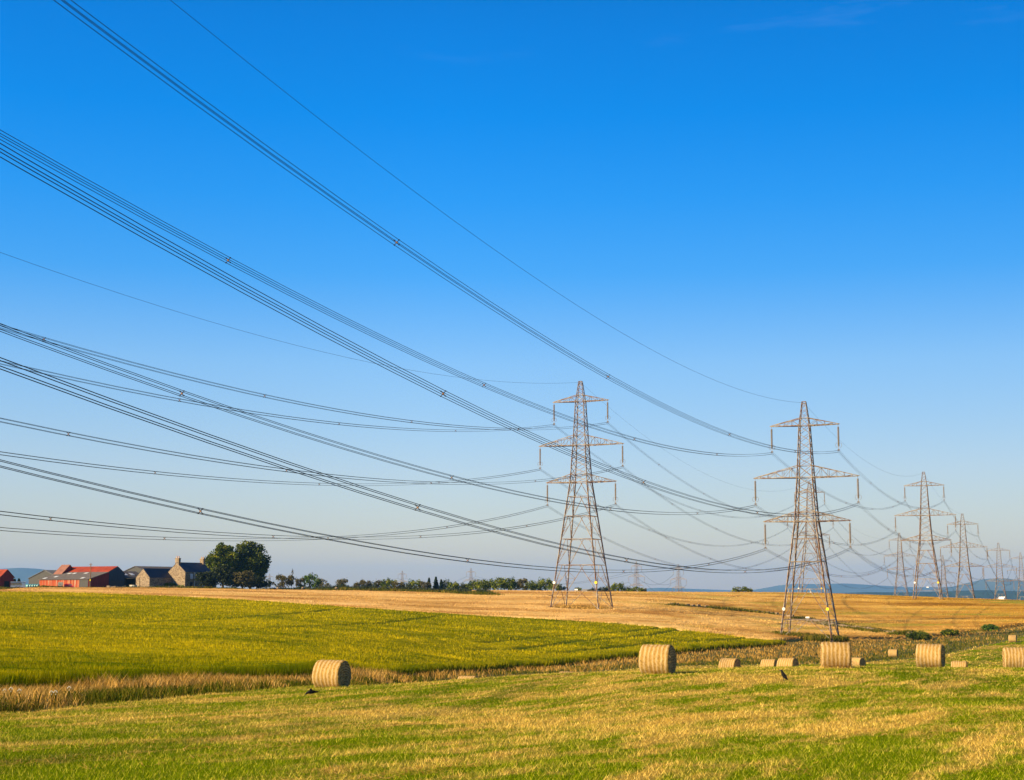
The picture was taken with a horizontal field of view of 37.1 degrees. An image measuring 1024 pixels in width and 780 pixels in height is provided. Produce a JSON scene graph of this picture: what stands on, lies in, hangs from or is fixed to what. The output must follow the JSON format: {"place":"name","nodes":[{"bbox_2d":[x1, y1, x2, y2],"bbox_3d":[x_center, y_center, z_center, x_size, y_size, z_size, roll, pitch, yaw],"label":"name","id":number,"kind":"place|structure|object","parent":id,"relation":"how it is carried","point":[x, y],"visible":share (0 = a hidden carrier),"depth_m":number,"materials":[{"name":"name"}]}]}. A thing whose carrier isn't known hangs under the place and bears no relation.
{"place":"outdoors","nodes":[
{"label":"outdoors","id":0,"kind":"place"},
{"bbox_2d":[6,568,43,583],"bbox_3d":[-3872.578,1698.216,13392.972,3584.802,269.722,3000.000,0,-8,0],"label":"hill","id":1,"kind":"structure","parent":0,"point":[23,574],"depth_m":13029.86,"materials":[{"name":"blue"}]},
{"bbox_2d":[0,585,272,588],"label":"verge grass","id":2,"kind":"structure","parent":0,"point":[8,587],"depth_m":448.33,"materials":[{"name":"plant"}]},
{"bbox_2d":[0,591,772,679],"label":"barley field","id":3,"kind":"structure","parent":0,"point":[520,645],"depth_m":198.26,"materials":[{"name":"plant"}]},
{"bbox_2d":[0,639,786,687],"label":"barley stems","id":4,"kind":"object","parent":3,"relation":"on","point":[307,667],"visible":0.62,"depth_m":92.29,"materials":[{"name":"green plant"}]},
{"bbox_2d":[0,637,1023,779],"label":"mown hay field","id":5,"kind":"structure","parent":0,"point":[769,698],"depth_m":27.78,"materials":[{"name":"plant"}]},
{"bbox_2d":[312,660,351,687],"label":"straw bale","id":6,"kind":"object","parent":5,"relation":"on","point":[331,673],"visible":0.91,"depth_m":66.01},
{"bbox_2d":[638,642,676,673],"bbox_3d":[5.874,10.911,61.596,1.554,1.446,1.413,-3,-8,22],"label":"straw bale","id":7,"kind":"object","parent":5,"relation":"on","point":[656,659],"visible":0.96,"depth_m":61.14},
{"bbox_2d":[369,636,1023,685],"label":"mown grass","id":8,"kind":"structure","parent":5,"relation":"on","point":[900,661],"depth_m":190.00,"materials":[{"name":"green plant"}]},
{"bbox_2d":[719,657,740,667],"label":"straw bale","id":9,"kind":"object","parent":5,"relation":"on","point":[729,662],"visible":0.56,"depth_m":109.96},
{"bbox_2d":[760,659,776,666],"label":"straw bale","id":10,"kind":"object","parent":5,"relation":"on","point":[769,662],"visible":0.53,"depth_m":135.57},
{"bbox_2d":[776,657,798,666],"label":"straw bale","id":11,"kind":"object","parent":5,"relation":"on","point":[787,662],"visible":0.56,"depth_m":109.97},
{"bbox_2d":[819,642,851,667],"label":"straw bale","id":12,"kind":"object","parent":5,"relation":"on","point":[836,654],"visible":0.93,"depth_m":67.01},
{"bbox_2d":[951,661,967,667],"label":"straw bale","id":13,"kind":"object","parent":5,"relation":"on","point":[959,664],"visible":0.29,"depth_m":125.75},
{"bbox_2d":[1001,647,1023,667],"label":"straw bale","id":14,"kind":"object","parent":5,"relation":"on","point":[1013,657],"visible":0.9,"depth_m":82.31},
{"bbox_2d":[1008,635,1016,641],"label":"straw bale","id":15,"kind":"object","parent":5,"relation":"on","point":[1012,638],"visible":0.99,"depth_m":258.26},
{"bbox_2d":[0,0,1023,590],"label":"sky","id":16,"kind":"structure","parent":0,"point":[819,203],"materials":[{"name":"blue"}]},
{"bbox_2d":[0,587,1023,641],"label":"wheat field","id":17,"kind":"structure","parent":0,"point":[842,605],"depth_m":363.65,"materials":[{"name":"yellow plant"}]},
{"bbox_2d":[672,603,911,633],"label":"dry stone wall","id":18,"kind":"structure","parent":17,"relation":"on","point":[698,605],"depth_m":361.64,"materials":[{"name":"stone"}]},
{"bbox_2d":[894,472,957,599],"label":"pylon","id":19,"kind":"object","parent":17,"relation":"on","point":[920,540],"visible":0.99,"depth_m":496.84,"materials":[{"name":"metal"}]},
{"bbox_2d":[0,589,1023,712],"bbox_3d":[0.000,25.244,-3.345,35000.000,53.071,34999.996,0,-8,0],"label":"ground","id":20,"kind":"structure","parent":0,"point":[862,642],"depth_m":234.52,"materials":[{"name":"green plant"}]},
{"bbox_2d":[0,569,14,586],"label":"red barn","id":21,"kind":"structure","parent":20,"relation":"on","point":[7,577],"depth_m":460.23,"materials":[{"name":"red metal"}]},
{"bbox_2d":[11,582,25,587],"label":"livestock trailer","id":22,"kind":"object","parent":20,"relation":"on","point":[15,585],"visible":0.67,"depth_m":445.52,"materials":[{"name":"metal"}]},
{"bbox_2d":[28,570,55,583],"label":"grey shed","id":23,"kind":"structure","parent":20,"relation":"on","point":[33,579],"depth_m":493.34,"materials":[{"name":"grey metal"}]},
{"bbox_2d":[38,565,124,586],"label":"red barn","id":24,"kind":"structure","parent":20,"relation":"on","point":[105,576],"depth_m":470.20,"materials":[{"name":"red metal"}]},
{"bbox_2d":[79,580,87,586],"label":"sliding door","id":25,"kind":"structure","parent":24,"relation":"in","point":[82,583],"depth_m":462.29,"materials":[{"name":"grey metal"}]},
{"bbox_2d":[110,581,122,586],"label":"sliding door","id":26,"kind":"structure","parent":24,"relation":"in","point":[112,583],"depth_m":470.72,"materials":[{"name":"black metal"}]},
{"bbox_2d":[123,571,138,586],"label":"open shed","id":27,"kind":"structure","parent":20,"relation":"on","point":[130,574],"depth_m":481.40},
{"bbox_2d":[125,566,171,578],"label":"grey shed","id":28,"kind":"structure","parent":20,"relation":"on","point":[138,569],"depth_m":521.07,"materials":[{"name":"grey metal"}]},
{"bbox_2d":[136,568,171,586],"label":"stone barn","id":29,"kind":"structure","parent":20,"relation":"on","point":[147,577],"depth_m":464.10,"materials":[{"name":"beige stone"}]},
{"bbox_2d":[168,556,216,587],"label":"farmhouse","id":30,"kind":"object","parent":20,"relation":"on","point":[182,573],"visible":0.57,"depth_m":469.17,"materials":[{"name":"stone"}]},
{"bbox_2d":[194,571,219,586],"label":"bushy tree","id":31,"kind":"object","parent":20,"relation":"on","point":[204,578],"visible":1,"depth_m":463.83,"materials":[{"name":"green plant"}]},
{"bbox_2d":[204,542,241,587],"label":"broadleaf tree","id":32,"kind":"object","parent":20,"relation":"on","point":[227,555],"visible":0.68,"depth_m":505.67,"materials":[{"name":"green plant"}]},
{"bbox_2d":[213,564,234,586],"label":"bushy tree","id":33,"kind":"object","parent":20,"relation":"on","point":[225,577],"visible":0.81,"depth_m":491.27,"materials":[{"name":"green plant"}]},
{"bbox_2d":[228,570,256,587],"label":"bushy tree","id":34,"kind":"object","parent":20,"relation":"on","point":[238,579],"visible":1,"depth_m":480.29,"materials":[{"name":"green plant"}]},
{"bbox_2d":[234,540,271,588],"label":"broadleaf tree","id":35,"kind":"object","parent":20,"relation":"on","point":[254,559],"visible":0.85,"depth_m":509.67,"materials":[{"name":"green plant"}]},
{"bbox_2d":[248,575,267,587],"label":"bushy tree","id":36,"kind":"object","parent":20,"relation":"on","point":[260,582],"visible":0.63,"depth_m":489.18,"materials":[{"name":"green plant"}]},
{"bbox_2d":[272,574,294,587],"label":"tree","id":37,"kind":"object","parent":20,"relation":"on","point":[282,583],"visible":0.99,"depth_m":536.12,"materials":[{"name":"green plant"}]},
{"bbox_2d":[294,578,304,586],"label":"tree","id":38,"kind":"object","parent":20,"relation":"on","point":[298,582],"visible":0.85,"depth_m":525.91,"materials":[{"name":"green plant"}]},
{"bbox_2d":[302,572,320,587],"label":"tree","id":39,"kind":"object","parent":20,"relation":"on","point":[314,582],"visible":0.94,"depth_m":539.29,"materials":[{"name":"green plant"}]},
{"bbox_2d":[335,577,348,585],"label":"tree","id":40,"kind":"object","parent":20,"relation":"on","point":[342,582],"visible":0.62,"depth_m":588.20,"materials":[{"name":"green plant"}]},
{"bbox_2d":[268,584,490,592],"bbox_3d":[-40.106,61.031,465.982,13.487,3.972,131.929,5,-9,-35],"label":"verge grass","id":41,"kind":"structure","parent":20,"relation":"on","point":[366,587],"depth_m":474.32,"materials":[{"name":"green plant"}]},
{"bbox_2d":[381,578,396,587],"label":"tree","id":42,"kind":"object","parent":20,"relation":"on","point":[388,583],"visible":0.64,"depth_m":590.62,"materials":[{"name":"green plant"}]},
{"bbox_2d":[390,581,404,587],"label":"tree","id":43,"kind":"object","parent":20,"relation":"on","point":[401,583],"visible":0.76,"depth_m":568.90,"materials":[{"name":"green plant"}]},
{"bbox_2d":[305,587,504,595],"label":"verge grass","id":44,"kind":"structure","parent":20,"relation":"on","point":[425,590],"depth_m":439.72,"materials":[{"name":"plant"}]},
{"bbox_2d":[408,578,422,587],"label":"tree","id":45,"kind":"object","parent":20,"relation":"on","point":[414,583],"visible":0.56,"depth_m":603.97,"materials":[{"name":"green plant"}]},
{"bbox_2d":[418,581,431,588],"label":"tree","id":46,"kind":"object","parent":20,"relation":"on","point":[426,584],"visible":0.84,"depth_m":579.35,"materials":[{"name":"green plant"}]},
{"bbox_2d":[446,581,459,589],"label":"tree","id":47,"kind":"object","parent":20,"relation":"on","point":[455,584],"visible":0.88,"depth_m":576.62,"materials":[{"name":"green plant"}]},
{"bbox_2d":[466,579,478,589],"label":"tree","id":48,"kind":"object","parent":20,"relation":"on","point":[471,586],"visible":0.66,"depth_m":581.83,"materials":[{"name":"green plant"}]},
{"bbox_2d":[475,579,490,589],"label":"tree","id":49,"kind":"object","parent":20,"relation":"on","point":[481,584],"visible":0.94,"depth_m":574.82,"materials":[{"name":"green plant"}]},
{"bbox_2d":[491,577,508,589],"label":"tree","id":50,"kind":"object","parent":20,"relation":"on","point":[500,581],"visible":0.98,"depth_m":569.24,"materials":[{"name":"green plant"}]},
{"bbox_2d":[502,576,516,589],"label":"tree","id":51,"kind":"object","parent":20,"relation":"on","point":[511,584],"visible":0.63,"depth_m":580.36,"materials":[{"name":"green plant"}]},
{"bbox_2d":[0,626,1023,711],"bbox_3d":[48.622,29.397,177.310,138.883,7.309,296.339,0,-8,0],"label":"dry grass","id":52,"kind":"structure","parent":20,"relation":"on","point":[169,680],"depth_m":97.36,"materials":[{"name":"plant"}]},
{"bbox_2d":[515,578,527,589],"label":"tree","id":53,"kind":"object","parent":20,"relation":"on","point":[520,583],"visible":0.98,"depth_m":580.75,"materials":[{"name":"green plant"}]},
{"bbox_2d":[523,580,537,589],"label":"tree","id":54,"kind":"object","parent":20,"relation":"on","point":[531,586],"visible":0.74,"depth_m":594.09,"materials":[{"name":"green plant"}]},
{"bbox_2d":[537,577,552,590],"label":"tree","id":55,"kind":"object","parent":20,"relation":"on","point":[542,584],"visible":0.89,"depth_m":594.97,"materials":[{"name":"green plant"}]},
{"bbox_2d":[547,582,559,590],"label":"tree","id":56,"kind":"object","parent":20,"relation":"on","point":[557,588],"visible":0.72,"depth_m":570.32,"materials":[{"name":"green plant"}]},
{"bbox_2d":[539,381,623,608],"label":"pylon","id":57,"kind":"object","parent":20,"relation":"on","point":[574,489],"visible":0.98,"depth_m":334.20,"materials":[{"name":"metal"}]},
{"bbox_2d":[0,451,539,485],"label":"conductor bundle","id":58,"kind":"object","parent":57,"relation":"hanging from","point":[217,477],"visible":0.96,"depth_m":202.43,"materials":[{"name":"metal"}]},
{"bbox_2d":[0,505,547,540],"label":"conductor bundle","id":59,"kind":"object","parent":57,"relation":"attached to","point":[253,538],"visible":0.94,"depth_m":210.98,"materials":[{"name":"metal"}]},
{"bbox_2d":[0,361,554,431],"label":"conductor bundle","id":60,"kind":"object","parent":57,"relation":"attached to","point":[236,408],"visible":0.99,"depth_m":206.45,"materials":[{"name":"metal"}]},
{"bbox_2d":[0,252,576,382],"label":"earth wire","id":61,"kind":"object","parent":57,"relation":"attached to","point":[237,329],"visible":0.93,"depth_m":194.05,"materials":[{"name":"metal"}]},
{"bbox_2d":[0,324,606,429],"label":"conductor bundle","id":62,"kind":"object","parent":57,"relation":"attached to","point":[44,338],"visible":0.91,"depth_m":184.18,"materials":[{"name":"metal"}]},
{"bbox_2d":[0,504,614,539],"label":"conductor bundle","id":63,"kind":"object","parent":57,"relation":"attached to","point":[255,534],"visible":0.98,"depth_m":176.40,"materials":[{"name":"metal"}]},
{"bbox_2d":[0,418,622,484],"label":"conductor bundle","id":64,"kind":"object","parent":57,"relation":"hanging from","point":[254,464],"visible":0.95,"depth_m":175.56,"materials":[{"name":"metal"}]},
{"bbox_2d":[540,469,782,546],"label":"conductor bundle","id":65,"kind":"object","parent":57,"relation":"hanging from","point":[654,531],"visible":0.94,"depth_m":428.00,"materials":[{"name":"metal"}]},
{"bbox_2d":[548,506,788,570],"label":"conductor bundle","id":66,"kind":"object","parent":57,"relation":"hanging from","point":[658,559],"visible":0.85,"depth_m":422.96,"materials":[{"name":"metal"}]},
{"bbox_2d":[557,426,793,517],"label":"conductor bundle","id":67,"kind":"object","parent":57,"relation":"hanging from","point":[656,492],"visible":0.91,"depth_m":417.71,"materials":[{"name":"metal"}]},
{"bbox_2d":[609,424,822,517],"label":"conductor bundle","id":68,"kind":"object","parent":57,"relation":"attached to","point":[688,484],"visible":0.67,"depth_m":402.46,"materials":[{"name":"metal"}]},
{"bbox_2d":[615,504,825,570],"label":"conductor bundle","id":69,"kind":"object","parent":57,"relation":"hanging from","point":[709,557],"visible":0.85,"depth_m":418.23,"materials":[{"name":"metal"}]},
{"bbox_2d":[623,467,832,545],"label":"conductor bundle","id":70,"kind":"object","parent":57,"relation":"attached to","point":[716,528],"visible":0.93,"depth_m":411.39,"materials":[{"name":"metal"}]},
{"bbox_2d":[552,604,612,608],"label":"verge grass","id":71,"kind":"structure","parent":20,"relation":"on","point":[577,606],"depth_m":328.68,"materials":[{"name":"beige plant"}]},
{"bbox_2d":[610,582,624,590],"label":"tree","id":72,"kind":"object","parent":20,"relation":"on","point":[616,587],"visible":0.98,"depth_m":581.40,"materials":[{"name":"green plant"}]},
{"bbox_2d":[628,562,644,590],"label":"pylon","id":73,"kind":"object","parent":20,"relation":"on","point":[636,576],"visible":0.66,"depth_m":1419.31,"materials":[{"name":"metal"}]},
{"bbox_2d":[671,565,686,591],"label":"pylon","id":74,"kind":"object","parent":20,"relation":"on","point":[677,579],"visible":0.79,"depth_m":1443.68,"materials":[{"name":"metal"}]},
{"bbox_2d":[730,586,752,591],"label":"bush","id":75,"kind":"object","parent":20,"relation":"on","point":[745,589],"visible":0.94,"depth_m":570.37,"materials":[{"name":"green plant"}]},
{"bbox_2d":[659,602,932,636],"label":"verge grass","id":76,"kind":"structure","parent":20,"relation":"on","point":[900,632],"depth_m":340.79,"materials":[{"name":"plant"}]},
{"bbox_2d":[752,401,861,641],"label":"pylon","id":77,"kind":"object","parent":20,"relation":"on","point":[797,521],"visible":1,"depth_m":282.65,"materials":[{"name":"metal"}]},
{"bbox_2d":[0,323,756,514],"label":"conductor bundle","id":78,"kind":"object","parent":77,"relation":"attached to","point":[184,391],"visible":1,"depth_m":115.05,"materials":[{"name":"metal"}]},
{"bbox_2d":[0,459,765,572],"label":"conductor bundle","id":79,"kind":"object","parent":77,"relation":"attached to","point":[300,529],"visible":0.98,"depth_m":109.14,"materials":[{"name":"metal"}]},
{"bbox_2d":[0,130,772,455],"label":"conductor bundle","id":80,"kind":"object","parent":77,"relation":"attached to","point":[304,296],"visible":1,"depth_m":108.93,"materials":[{"name":"metal"}]},
{"bbox_2d":[0,357,849,572],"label":"conductor bundle","id":81,"kind":"object","parent":77,"relation":"attached to","point":[414,509],"visible":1,"depth_m":80.17,"materials":[{"name":"metal"}]},
{"bbox_2d":[0,143,857,516],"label":"conductor bundle","id":82,"kind":"object","parent":77,"relation":"attached to","point":[332,331],"visible":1,"depth_m":78.08,"materials":[{"name":"metal"}]},
{"bbox_2d":[54,0,839,453],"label":"conductor bundle","id":83,"kind":"object","parent":77,"relation":"attached to","point":[362,214],"visible":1,"depth_m":91.20,"materials":[{"name":"metal"}]},
{"bbox_2d":[172,1,800,402],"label":"earth wire","id":84,"kind":"object","parent":77,"relation":"attached to","point":[414,191],"visible":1,"depth_m":116.16,"materials":[{"name":"metal"}]},
{"bbox_2d":[757,505,880,545],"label":"conductor bundle","id":85,"kind":"object","parent":77,"relation":"attached to","point":[814,536],"visible":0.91,"depth_m":347.58,"materials":[{"name":"metal"}]},
{"bbox_2d":[766,548,901,576],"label":"conductor bundle","id":86,"kind":"object","parent":77,"relation":"hanging from","point":[825,574],"visible":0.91,"depth_m":339.67,"materials":[{"name":"metal"}]},
{"bbox_2d":[771,454,904,509],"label":"conductor bundle","id":87,"kind":"object","parent":77,"relation":"attached to","point":[840,499],"visible":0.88,"depth_m":373.79,"materials":[{"name":"metal"}]},
{"bbox_2d":[852,550,947,576],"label":"conductor bundle","id":88,"kind":"object","parent":77,"relation":"hanging from","point":[894,572],"visible":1,"depth_m":336.55,"materials":[{"name":"metal"}]},
{"bbox_2d":[858,505,950,544],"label":"conductor bundle","id":89,"kind":"object","parent":77,"relation":"attached to","point":[900,535],"visible":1,"depth_m":349.69,"materials":[{"name":"metal"}]},
{"bbox_2d":[771,630,849,641],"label":"verge grass","id":90,"kind":"structure","parent":20,"relation":"on","point":[819,637],"depth_m":275.42,"materials":[{"name":"plant"}]},
{"bbox_2d":[787,482,834,592],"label":"pylon","id":91,"kind":"object","parent":20,"relation":"on","point":[808,531],"visible":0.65,"depth_m":638.21,"materials":[{"name":"metal"}]},
{"bbox_2d":[852,657,865,666],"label":"straw bale","id":92,"kind":"object","parent":20,"relation":"on","point":[856,661],"visible":0.63,"depth_m":169.08},
{"bbox_2d":[888,649,897,656],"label":"straw bale","id":93,"kind":"object","parent":20,"relation":"on","point":[893,652],"visible":0.88,"depth_m":221.43},
{"bbox_2d":[884,535,914,595],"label":"pylon","id":94,"kind":"object","parent":20,"relation":"on","point":[897,569],"visible":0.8,"depth_m":930.44,"materials":[{"name":"metal"}]},
{"bbox_2d":[904,630,931,639],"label":"bush","id":95,"kind":"object","parent":20,"relation":"on","point":[915,635],"visible":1,"depth_m":283.46,"materials":[{"name":"green plant"}]},
{"bbox_2d":[915,642,945,667],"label":"straw bale","id":96,"kind":"object","parent":20,"relation":"on","point":[930,655],"visible":0.87,"depth_m":74.47},
{"bbox_2d":[841,590,1023,599],"bbox_3d":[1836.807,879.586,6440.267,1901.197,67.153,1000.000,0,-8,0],"label":"woodland","id":97,"kind":"object","parent":20,"relation":"on","point":[979,593],"visible":0.25,"depth_m":6269.53,"materials":[{"name":"green plant"}]},
{"bbox_2d":[929,555,956,596],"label":"anchor pylon","id":98,"kind":"object","parent":20,"relation":"on","point":[942,577],"visible":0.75,"depth_m":1237.15,"materials":[{"name":"metal"}]},
{"bbox_2d":[939,628,959,635],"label":"bush","id":99,"kind":"object","parent":20,"relation":"on","point":[947,632],"visible":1,"depth_m":295.63,"materials":[{"name":"green plant"}]},
{"bbox_2d":[940,514,987,598],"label":"pylon","id":100,"kind":"object","parent":20,"relation":"on","point":[962,566],"visible":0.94,"depth_m":646.50,"materials":[{"name":"metal"}]},
{"bbox_2d":[980,624,999,630],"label":"bush","id":101,"kind":"object","parent":20,"relation":"on","point":[988,627],"visible":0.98,"depth_m":310.77,"materials":[{"name":"green plant"}]},
{"bbox_2d":[982,543,1017,598],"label":"pylon","id":102,"kind":"object","parent":20,"relation":"on","point":[1016,573],"visible":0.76,"depth_m":894.01,"materials":[{"name":"metal"}]},
{"bbox_2d":[1007,552,1023,599],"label":"anchor pylon","id":103,"kind":"object","parent":20,"relation":"on","point":[1021,578],"visible":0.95,"depth_m":1218.58,"materials":[{"name":"metal"}]},
{"bbox_2d":[643,583,945,592],"bbox_3d":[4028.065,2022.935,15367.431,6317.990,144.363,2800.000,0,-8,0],"label":"hill","id":104,"kind":"structure","parent":0,"point":[839,588],"depth_m":14821.39,"materials":[{"name":"blue"}]},
{"bbox_2d":[918,578,1023,591],"bbox_3d":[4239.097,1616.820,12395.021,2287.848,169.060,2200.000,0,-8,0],"label":"hill","id":105,"kind":"structure","parent":0,"point":[981,585],"depth_m":12026.15,"materials":[{"name":"blue"}]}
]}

